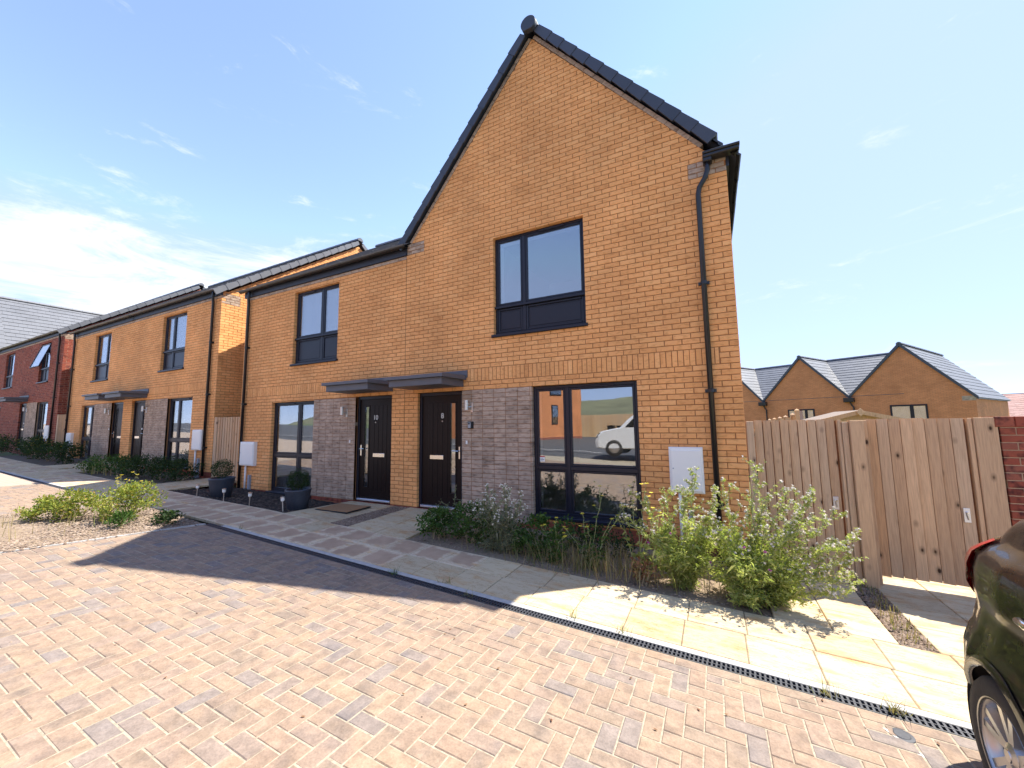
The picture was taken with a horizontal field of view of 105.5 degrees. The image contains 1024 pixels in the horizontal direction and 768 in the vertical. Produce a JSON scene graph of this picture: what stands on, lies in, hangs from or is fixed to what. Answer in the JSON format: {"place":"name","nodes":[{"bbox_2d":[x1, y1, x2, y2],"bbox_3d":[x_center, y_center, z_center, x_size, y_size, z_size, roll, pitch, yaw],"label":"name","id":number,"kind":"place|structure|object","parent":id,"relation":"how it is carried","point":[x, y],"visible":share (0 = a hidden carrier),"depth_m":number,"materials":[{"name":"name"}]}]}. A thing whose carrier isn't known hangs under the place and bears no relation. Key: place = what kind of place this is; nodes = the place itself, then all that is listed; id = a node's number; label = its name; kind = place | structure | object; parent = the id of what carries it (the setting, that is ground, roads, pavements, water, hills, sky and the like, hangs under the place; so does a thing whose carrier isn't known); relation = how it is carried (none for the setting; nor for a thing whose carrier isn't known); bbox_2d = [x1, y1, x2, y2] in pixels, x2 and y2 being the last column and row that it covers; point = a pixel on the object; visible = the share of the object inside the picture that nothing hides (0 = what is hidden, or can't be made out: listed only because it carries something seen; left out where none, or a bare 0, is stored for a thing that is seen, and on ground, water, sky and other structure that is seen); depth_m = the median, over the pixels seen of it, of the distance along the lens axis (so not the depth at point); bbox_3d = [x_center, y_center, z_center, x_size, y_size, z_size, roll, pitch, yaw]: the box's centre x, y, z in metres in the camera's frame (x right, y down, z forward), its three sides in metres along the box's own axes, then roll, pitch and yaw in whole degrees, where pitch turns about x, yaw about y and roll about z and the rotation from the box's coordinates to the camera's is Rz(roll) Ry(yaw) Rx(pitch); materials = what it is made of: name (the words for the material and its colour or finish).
{"place":"outdoors","nodes":[
{"label":"outdoors","id":0,"kind":"place"},
{"bbox_2d":[0,473,41,486],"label":"road","id":1,"kind":"structure","parent":0,"point":[7,480],"depth_m":9.37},
{"bbox_2d":[0,454,89,465],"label":"flower bed","id":2,"kind":"object","parent":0,"point":[43,462],"visible":0.53,"depth_m":13.79,"materials":[{"name":"soil"}]},
{"bbox_2d":[10,434,43,454],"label":"shrub","id":3,"kind":"object","parent":2,"relation":"on","point":[18,443],"visible":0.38,"depth_m":14.81,"materials":[{"name":"green plant"}]},
{"bbox_2d":[19,436,57,459],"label":"shrub","id":4,"kind":"object","parent":2,"relation":"on","point":[37,442],"visible":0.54,"depth_m":14.04,"materials":[{"name":"green plant"}]},
{"bbox_2d":[20,439,77,460],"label":"shrub","id":5,"kind":"object","parent":2,"relation":"on","point":[39,451],"visible":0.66,"depth_m":13.36,"materials":[{"name":"green plant"}]},
{"bbox_2d":[54,414,65,454],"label":"garden gate","id":6,"kind":"structure","parent":2,"relation":"on","point":[60,428],"depth_m":15.65,"materials":[{"name":"brown wood"}]},
{"bbox_2d":[44,440,87,464],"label":"shrub","id":7,"kind":"object","parent":2,"relation":"on","point":[67,448],"visible":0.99,"depth_m":13.00,"materials":[{"name":"green plant"}]},
{"bbox_2d":[46,462,119,472],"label":"paved path","id":8,"kind":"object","parent":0,"point":[67,467],"depth_m":11.88,"materials":[{"name":"grey stone"}]},
{"bbox_2d":[81,469,202,484],"bbox_3d":[-10.133,2.524,10.660,4.080,0.150,1.440,-4,-7,27],"label":"hedge bed","id":9,"kind":"object","parent":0,"point":[122,478],"visible":0.38,"depth_m":10.40,"materials":[{"name":"soil"}]},
{"bbox_2d":[80,459,110,475],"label":"grass plumes","id":10,"kind":"object","parent":9,"relation":"on","point":[93,471],"depth_m":10.64,"materials":[{"name":"green plant"}]},
{"bbox_2d":[73,453,122,473],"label":"shrub","id":11,"kind":"object","parent":9,"relation":"on","point":[90,464],"visible":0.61,"depth_m":10.97,"materials":[{"name":"green plant"}]},
{"bbox_2d":[93,452,138,476],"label":"shrub","id":12,"kind":"object","parent":9,"relation":"on","point":[115,468],"visible":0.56,"depth_m":10.73,"materials":[{"name":"green plant"}]},
{"bbox_2d":[112,452,162,478],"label":"shrub","id":13,"kind":"object","parent":9,"relation":"on","point":[128,464],"visible":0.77,"depth_m":10.30,"materials":[{"name":"green plant"}]},
{"bbox_2d":[135,455,179,479],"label":"shrub","id":14,"kind":"object","parent":9,"relation":"on","point":[152,466],"visible":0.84,"depth_m":10.06,"materials":[{"name":"green plant"}]},
{"bbox_2d":[152,458,205,481],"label":"shrub","id":15,"kind":"object","parent":9,"relation":"on","point":[177,464],"visible":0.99,"depth_m":9.79,"materials":[{"name":"green plant"}]},
{"bbox_2d":[145,478,236,489],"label":"gate path","id":16,"kind":"structure","parent":0,"point":[186,484],"depth_m":9.25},
{"bbox_2d":[211,417,240,479],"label":"garden gate","id":17,"kind":"structure","parent":16,"relation":"on","point":[226,438],"depth_m":10.19,"materials":[{"name":"brown wood"}]},
{"bbox_2d":[287,501,451,538],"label":"paved path","id":18,"kind":"structure","parent":0,"point":[400,523],"depth_m":6.38,"materials":[{"name":"grey stone"}]},
{"bbox_2d":[315,503,370,513],"bbox_3d":[-3.073,2.256,7.097,0.800,0.022,0.560,-3,-6,25],"label":"doormat","id":19,"kind":"object","parent":18,"relation":"on","point":[343,508],"visible":1,"depth_m":7.01,"materials":[{"name":"fabric"}]},
{"bbox_2d":[331,506,408,525],"bbox_3d":[-2.377,2.244,6.671,0.414,0.035,1.421,-4,-7,27],"label":"gravel strip","id":20,"kind":"object","parent":18,"relation":"on","point":[364,517],"visible":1,"depth_m":6.54,"materials":[{"name":"grey gravel"}]},
{"bbox_2d":[0,451,759,531],"bbox_3d":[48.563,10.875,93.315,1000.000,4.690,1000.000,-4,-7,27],"label":"ground","id":21,"kind":"structure","parent":0,"point":[5,454],"depth_m":11.77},
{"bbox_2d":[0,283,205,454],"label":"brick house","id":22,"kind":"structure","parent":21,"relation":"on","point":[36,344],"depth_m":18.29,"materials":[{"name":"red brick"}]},
{"bbox_2d":[1,353,15,389],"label":"window","id":23,"kind":"structure","parent":22,"relation":"in","point":[11,362],"depth_m":19.65,"materials":[{"name":"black glass"}]},
{"bbox_2d":[18,403,26,444],"bbox_3d":[-22.542,1.956,17.986,0.950,2.100,0.129,-4,-7,27],"label":"door","id":24,"kind":"structure","parent":22,"relation":"in","point":[21,429],"depth_m":18.10,"materials":[{"name":"black"}]},
{"bbox_2d":[35,402,47,443],"bbox_3d":[-20.240,1.779,16.844,1.400,2.000,0.074,-4,-7,27],"label":"window","id":25,"kind":"structure","parent":22,"relation":"in","point":[42,416],"depth_m":16.94,"materials":[{"name":"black glass"}]},
{"bbox_2d":[36,330,72,383],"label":"window","id":26,"kind":"structure","parent":22,"relation":"in","point":[46,361],"depth_m":17.28,"materials":[{"name":"black glass"}]},
{"bbox_2d":[62,266,279,462],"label":"brick house","id":27,"kind":"structure","parent":21,"relation":"on","point":[95,422],"depth_m":14.31,"materials":[{"name":"grey tile"},{"name":"orange-buff brick"}]},
{"bbox_2d":[79,405,94,458],"bbox_3d":[-15.765,1.798,14.539,1.200,2.000,0.074,-4,-7,27],"label":"window","id":28,"kind":"structure","parent":27,"relation":"in","point":[88,418],"depth_m":14.63,"materials":[{"name":"clear glass"}]},
{"bbox_2d":[90,333,111,382],"bbox_3d":[-15.070,-0.974,14.379,1.460,1.775,0.190,-4,-7,27],"label":"window","id":29,"kind":"structure","parent":27,"relation":"in","point":[104,345],"depth_m":14.50,"materials":[{"name":"clear glass"}]},
{"bbox_2d":[109,402,123,462],"bbox_3d":[-13.501,1.679,13.360,0.930,2.100,0.129,-4,-7,27],"label":"door","id":30,"kind":"structure","parent":27,"relation":"in","point":[118,407],"depth_m":13.44,"materials":[{"name":"black"}]},
{"bbox_2d":[102,238,367,488],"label":"brick house","id":31,"kind":"structure","parent":21,"relation":"on","point":[185,384],"depth_m":11.59,"materials":[{"name":"grey tile"},{"name":"orange-buff brick"}]},
{"bbox_2d":[130,400,145,465],"bbox_3d":[-12.077,1.587,12.636,0.940,2.100,0.129,-4,-7,27],"label":"door","id":32,"kind":"structure","parent":31,"relation":"in","point":[138,419],"depth_m":12.71,"materials":[{"name":"black"}]},
{"bbox_2d":[157,312,187,372],"bbox_3d":[-10.358,-1.278,11.983,1.520,1.775,0.190,-4,-7,27],"label":"window","id":33,"kind":"structure","parent":31,"relation":"in","point":[175,336],"depth_m":12.06,"materials":[{"name":"clear glass"}]},
{"bbox_2d":[166,397,192,469],"bbox_3d":[-9.739,1.424,11.408,1.510,2.045,0.190,-4,-7,27],"label":"window","id":34,"kind":"structure","parent":31,"relation":"in","point":[180,408],"depth_m":11.51,"materials":[{"name":"clear glass"}]},
{"bbox_2d":[236,237,409,506],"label":"brick house","id":35,"kind":"structure","parent":21,"relation":"on","point":[322,403],"depth_m":8.55,"materials":[{"name":"grey tile"},{"name":"orange-buff brick"}]},
{"bbox_2d":[265,401,313,497],"bbox_3d":[-5.081,1.472,9.006,1.590,2.125,0.190,-4,-7,27],"label":"window","id":36,"kind":"structure","parent":35,"relation":"in","point":[293,421],"depth_m":9.11,"materials":[{"name":"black glass"}]},
{"bbox_2d":[290,284,338,366],"bbox_3d":[-4.492,-1.342,8.970,1.595,1.790,0.190,-4,-7,27],"label":"window","id":37,"kind":"structure","parent":35,"relation":"in","point":[316,339],"depth_m":9.02,"materials":[{"name":"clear glass"}]},
{"bbox_2d":[356,395,391,502],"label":"door","id":38,"kind":"structure","parent":35,"relation":"in","point":[373,470],"depth_m":7.87,"materials":[{"name":"black wood"}]},
{"bbox_2d":[384,15,752,563],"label":"brick house","id":39,"kind":"structure","parent":21,"relation":"on","point":[571,332],"depth_m":6.32,"materials":[{"name":"dark tile"},{"name":"orange-buff brick"}]},
{"bbox_2d":[419,391,461,510],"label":"door","id":40,"kind":"structure","parent":39,"relation":"in","point":[440,439],"depth_m":7.15,"materials":[{"name":"black wood"}]},
{"bbox_2d":[491,218,587,337],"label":"window","id":41,"kind":"structure","parent":39,"relation":"in","point":[525,303],"depth_m":6.64,"materials":[{"name":"black glass"}]},
{"bbox_2d":[531,381,644,529],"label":"window","id":42,"kind":"structure","parent":39,"relation":"in","point":[585,434],"depth_m":7.84,"materials":[{"name":"black glass"}]},
{"bbox_2d":[746,421,762,550],"bbox_3d":[3.014,1.389,4.834,0.078,1.845,0.075,-4,-7,27],"label":"fence post","id":43,"kind":"object","parent":39,"relation":"attached to","point":[750,441],"visible":0.57,"depth_m":4.85,"materials":[{"name":"brown wood"}]},
{"bbox_2d":[754,419,849,577],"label":"garden gate","id":44,"kind":"structure","parent":43,"relation":"attached to","point":[801,455],"depth_m":4.63,"materials":[{"name":"brown wood"}]},
{"bbox_2d":[741,364,794,468],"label":"gabled house","id":45,"kind":"structure","parent":21,"relation":"on","point":[758,384],"depth_m":33.42,"materials":[{"name":"grey tile"}]},
{"bbox_2d":[768,409,799,420],"bbox_3d":[9.349,2.690,13.372,0.116,3.520,6.116,-4,-7,27],"label":"garden fence","id":46,"kind":"object","parent":21,"relation":"on","point":[796,416],"visible":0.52,"depth_m":11.43,"materials":[{"name":"brown wood"}]},
{"bbox_2d":[758,352,903,419],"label":"gabled house","id":47,"kind":"structure","parent":21,"relation":"on","point":[812,387],"depth_m":29.60,"materials":[{"name":"orange brick"}]},
{"bbox_2d":[788,409,814,419],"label":"window","id":48,"kind":"structure","parent":47,"relation":"in","point":[804,413],"depth_m":29.48,"materials":[{"name":"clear glass"}]},
{"bbox_2d":[803,408,904,421],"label":"garden shed","id":49,"kind":"structure","parent":21,"relation":"on","point":[846,416],"depth_m":10.20,"materials":[{"name":"brown wood"}]},
{"bbox_2d":[843,342,1011,419],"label":"gabled house","id":50,"kind":"structure","parent":21,"relation":"on","point":[929,384],"depth_m":24.79,"materials":[{"name":"orange brick"}]},
{"bbox_2d":[890,404,928,419],"bbox_3d":[25.101,2.090,24.611,0.060,1.580,1.710,3,-7,-31],"label":"window","id":51,"kind":"structure","parent":50,"relation":"in","point":[910,411],"depth_m":24.57,"materials":[{"name":"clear glass"}]},
{"bbox_2d":[1002,393,1023,415],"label":"distant house","id":52,"kind":"structure","parent":21,"relation":"on","point":[1016,405],"depth_m":56.41,"materials":[{"name":"pink brick"}]},
{"bbox_2d":[0,457,970,722],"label":"pavement","id":53,"kind":"structure","parent":0,"point":[928,681],"depth_m":3.55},
{"bbox_2d":[0,434,20,452],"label":"shrub","id":54,"kind":"object","parent":53,"relation":"on","point":[7,442],"visible":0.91,"depth_m":15.69,"materials":[{"name":"green plant"}]},
{"bbox_2d":[0,470,971,728],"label":"kerb strip","id":55,"kind":"object","parent":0,"point":[816,684],"visible":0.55,"depth_m":3.04,"materials":[{"name":"concrete"}]},
{"bbox_2d":[565,604,577,620],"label":"weeds","id":56,"kind":"object","parent":55,"relation":"on","point":[572,613],"visible":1,"depth_m":3.39,"materials":[{"name":"yellow plant"}]},
{"bbox_2d":[608,621,632,636],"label":"weeds","id":57,"kind":"object","parent":55,"relation":"on","point":[621,630],"visible":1,"depth_m":3.17,"materials":[{"name":"yellow plant"}]},
{"bbox_2d":[0,484,983,767],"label":"road","id":58,"kind":"structure","parent":0,"point":[254,650],"depth_m":2.46,"materials":[{"name":"brick paving blocks"}]},
{"bbox_2d":[0,504,202,551],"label":"gravel island","id":59,"kind":"structure","parent":58,"relation":"on","point":[15,521],"depth_m":5.36,"materials":[{"name":"beige gravel"}]},
{"bbox_2d":[13,493,63,522],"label":"shrub","id":60,"kind":"object","parent":59,"relation":"on","point":[26,513],"visible":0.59,"depth_m":5.68,"materials":[{"name":"green plant"}]},
{"bbox_2d":[25,487,111,522],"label":"shrub","id":61,"kind":"object","parent":59,"relation":"on","point":[79,497],"visible":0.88,"depth_m":5.79,"materials":[{"name":"green plant"}]},
{"bbox_2d":[1,501,157,541],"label":"dry grass","id":62,"kind":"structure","parent":59,"relation":"on","point":[60,521],"depth_m":5.50,"materials":[{"name":"beige plant"}]},
{"bbox_2d":[103,508,138,528],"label":"shrub","id":63,"kind":"object","parent":59,"relation":"on","point":[125,515],"visible":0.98,"depth_m":5.51,"materials":[{"name":"green plant"}]},
{"bbox_2d":[87,479,168,522],"bbox_3d":[-5.865,1.801,6.036,1.024,0.649,0.930,-4,-7,27],"label":"shrub","id":64,"kind":"object","parent":59,"relation":"on","point":[126,489],"visible":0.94,"depth_m":5.93,"materials":[{"name":"green plant"}]},
{"bbox_2d":[114,472,142,509],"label":"flowering weed","id":65,"kind":"object","parent":59,"relation":"on","point":[120,487],"visible":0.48,"depth_m":6.59,"materials":[{"name":"yellow plant"}]},
{"bbox_2d":[148,507,184,525],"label":"shrub","id":66,"kind":"object","parent":59,"relation":"on","point":[166,516],"visible":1,"depth_m":5.82,"materials":[{"name":"green plant"}]},
{"bbox_2d":[0,523,205,553],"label":"island edging","id":67,"kind":"object","parent":58,"relation":"on","point":[104,538],"visible":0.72,"depth_m":5.07,"materials":[{"name":"concrete"}]},
{"bbox_2d":[8,558,866,766],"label":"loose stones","id":68,"kind":"object","parent":58,"relation":"on","point":[346,657],"visible":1,"depth_m":2.59,"materials":[{"name":"grey stone"}]},
{"bbox_2d":[0,471,975,740],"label":"drainage channel","id":69,"kind":"object","parent":58,"relation":"on","point":[908,717],"visible":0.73,"depth_m":2.98,"materials":[{"name":"black metal"}]},
{"bbox_2d":[804,675,845,697],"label":"weeds","id":70,"kind":"object","parent":69,"relation":"on","point":[825,689],"visible":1,"depth_m":2.50,"materials":[{"name":"green plant"}]},
{"bbox_2d":[880,691,912,716],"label":"weeds","id":71,"kind":"object","parent":69,"relation":"on","point":[895,709],"visible":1,"depth_m":2.36,"materials":[{"name":"green plant"}]},
{"bbox_2d":[892,728,915,743],"bbox_3d":[2.185,1.968,2.183,0.116,0.011,0.116,-4,-7,27],"label":"stopcock cover","id":72,"kind":"object","parent":58,"relation":"on","point":[904,735],"visible":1,"depth_m":2.17,"materials":[{"name":"grey metal"}]},
{"bbox_2d":[963,520,1023,767],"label":"parked car","id":73,"kind":"object","parent":58,"relation":"on","point":[993,638],"visible":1,"depth_m":1.81,"materials":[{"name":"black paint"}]},
{"bbox_2d":[47,582,939,743],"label":"fallen leaves","id":74,"kind":"object","parent":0,"point":[499,667],"visible":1,"depth_m":2.32,"materials":[{"name":"orange plant"}]},
{"bbox_2d":[0,0,1023,393],"label":"sky","id":75,"kind":"structure","parent":0,"point":[150,149],"materials":[{"name":"blue"}]},
{"bbox_2d":[408,517,772,616],"bbox_3d":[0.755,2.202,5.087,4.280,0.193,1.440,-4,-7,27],"label":"planting bed","id":76,"kind":"object","parent":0,"point":[699,595],"visible":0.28,"depth_m":4.51,"materials":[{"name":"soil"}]},
{"bbox_2d":[415,505,458,538],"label":"shrub","id":77,"kind":"object","parent":76,"relation":"on","point":[439,514],"visible":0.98,"depth_m":5.54,"materials":[{"name":"green plant"}]},
{"bbox_2d":[436,485,462,523],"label":"flowering weed","id":78,"kind":"object","parent":76,"relation":"on","point":[454,499],"visible":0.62,"depth_m":6.28,"materials":[{"name":"green plant"}]},
{"bbox_2d":[445,499,500,545],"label":"shrub","id":79,"kind":"object","parent":76,"relation":"on","point":[467,528],"visible":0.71,"depth_m":5.35,"materials":[{"name":"green plant"}]},
{"bbox_2d":[467,483,532,552],"bbox_3d":[-0.188,1.777,5.167,0.938,0.949,0.627,-1,-6,6],"label":"thistle","id":80,"kind":"object","parent":76,"relation":"on","point":[500,534],"visible":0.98,"depth_m":5.06,"materials":[{"name":"green plant"}]},
{"bbox_2d":[507,512,576,560],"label":"shrub","id":81,"kind":"object","parent":76,"relation":"on","point":[525,535],"visible":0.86,"depth_m":4.93,"materials":[{"name":"green plant"}]},
{"bbox_2d":[539,517,566,563],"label":"flowering weed","id":82,"kind":"object","parent":76,"relation":"on","point":[550,552],"visible":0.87,"depth_m":4.68,"materials":[{"name":"green plant"}]},
{"bbox_2d":[466,525,710,592],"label":"dry grass","id":83,"kind":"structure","parent":76,"relation":"on","point":[608,560],"depth_m":4.48,"materials":[{"name":"beige plant"}]},
{"bbox_2d":[541,522,636,557],"bbox_3d":[0.999,2.042,5.125,1.219,0.423,0.621,-4,-7,27],"label":"shrub","id":84,"kind":"object","parent":76,"relation":"on","point":[615,540],"visible":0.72,"depth_m":5.04,"materials":[{"name":"green plant"}]},
{"bbox_2d":[563,481,626,569],"bbox_3d":[0.960,1.669,4.597,0.765,1.033,0.314,-4,-7,27],"label":"flowering weed","id":85,"kind":"object","parent":76,"relation":"on","point":[592,548],"visible":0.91,"depth_m":4.56,"materials":[{"name":"yellow"}]},
{"bbox_2d":[617,481,661,580],"bbox_3d":[1.419,1.629,4.312,0.213,1.081,0.523,4,-8,-41],"label":"flowering weed","id":86,"kind":"object","parent":76,"relation":"on","point":[645,546],"visible":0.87,"depth_m":4.30,"materials":[{"name":"yellow"}]},
{"bbox_2d":[615,466,733,591],"bbox_3d":[1.675,1.537,4.196,1.095,1.295,0.686,-2,-6,11],"label":"shrub","id":87,"kind":"object","parent":76,"relation":"on","point":[682,559],"visible":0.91,"depth_m":4.09,"materials":[{"name":"green plant"}]},
{"bbox_2d":[689,455,819,615],"bbox_3d":[2.321,1.456,3.831,1.131,1.484,0.806,-4,-7,27],"label":"shrub","id":88,"kind":"object","parent":76,"relation":"on","point":[751,578],"visible":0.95,"depth_m":3.77,"materials":[{"name":"green plant"}]},
{"bbox_2d":[628,555,661,586],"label":"shrub","id":89,"kind":"object","parent":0,"point":[642,568],"visible":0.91,"depth_m":4.16,"materials":[{"name":"orange plant"}]},
{"bbox_2d":[751,503,975,657],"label":"side path","id":90,"kind":"structure","parent":0,"point":[939,615],"depth_m":3.62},
{"bbox_2d":[731,484,868,611],"bbox_3d":[2.679,1.582,3.761,1.085,1.165,0.714,-4,-7,27],"label":"shrub","id":91,"kind":"object","parent":90,"relation":"on","point":[790,578],"visible":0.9,"depth_m":3.60,"materials":[{"name":"green plant"}]},
{"bbox_2d":[836,420,880,589],"bbox_3d":[3.848,1.331,4.340,0.210,1.860,0.150,-4,-7,27],"label":"fence post","id":92,"kind":"object","parent":90,"relation":"on","point":[856,491],"visible":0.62,"depth_m":4.30,"materials":[{"name":"brown wood"}]},
{"bbox_2d":[863,420,882,585],"bbox_3d":[4.007,1.331,4.359,0.055,1.840,0.110,-4,-7,27],"label":"fence post","id":93,"kind":"object","parent":90,"relation":"on","point":[873,504],"visible":0.29,"depth_m":4.30,"materials":[{"name":"brown wood"}]},
{"bbox_2d":[849,579,937,651],"bbox_3d":[3.535,2.138,3.716,0.249,0.025,1.538,-4,-7,27],"label":"gravel strip","id":94,"kind":"object","parent":90,"relation":"on","point":[895,633],"visible":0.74,"depth_m":3.46,"materials":[{"name":"beige gravel"}]},
{"bbox_2d":[854,578,931,648],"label":"weeds","id":95,"kind":"object","parent":94,"relation":"on","point":[884,605],"visible":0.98,"depth_m":3.55,"materials":[{"name":"green plant"}]},
{"bbox_2d":[963,417,1011,542],"bbox_3d":[4.882,1.297,3.969,0.210,1.905,0.110,-4,-7,27],"label":"fence post","id":96,"kind":"object","parent":90,"relation":"on","point":[988,482],"visible":0.59,"depth_m":3.96,"materials":[{"name":"brown wood"}]},
{"bbox_2d":[864,418,979,586],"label":"garden gate","id":97,"kind":"structure","parent":96,"relation":"attached to","point":[927,522],"depth_m":4.19,"materials":[{"name":"brown wood"}]},
{"bbox_2d":[994,416,1023,525],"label":"garden wall","id":98,"kind":"structure","parent":90,"relation":"on","point":[1011,432],"depth_m":3.89,"materials":[{"name":"brick"}]},
{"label":"bark bed","id":99,"kind":"structure","parent":0,"visible":0},
{"bbox_2d":[168,487,337,512],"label":"bark chips","id":100,"kind":"object","parent":99,"relation":"on","point":[265,500],"visible":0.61,"depth_m":8.01,"materials":[{"name":"black gravel"}]},
{"bbox_2d":[208,459,235,497],"bbox_3d":[-6.056,1.959,8.141,0.466,0.800,0.466,-4,-7,27],"label":"plant pot","id":101,"kind":"object","parent":100,"relation":"on","point":[219,483],"visible":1,"depth_m":8.03,"materials":[{"name":"grey plastic"}]},
{"bbox_2d":[284,468,311,509],"bbox_3d":[-3.945,1.938,7.192,0.444,0.766,0.444,-4,-7,27],"label":"plant pot","id":102,"kind":"object","parent":100,"relation":"on","point":[297,497],"visible":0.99,"depth_m":7.08,"materials":[{"name":"grey plastic"}]}
]}

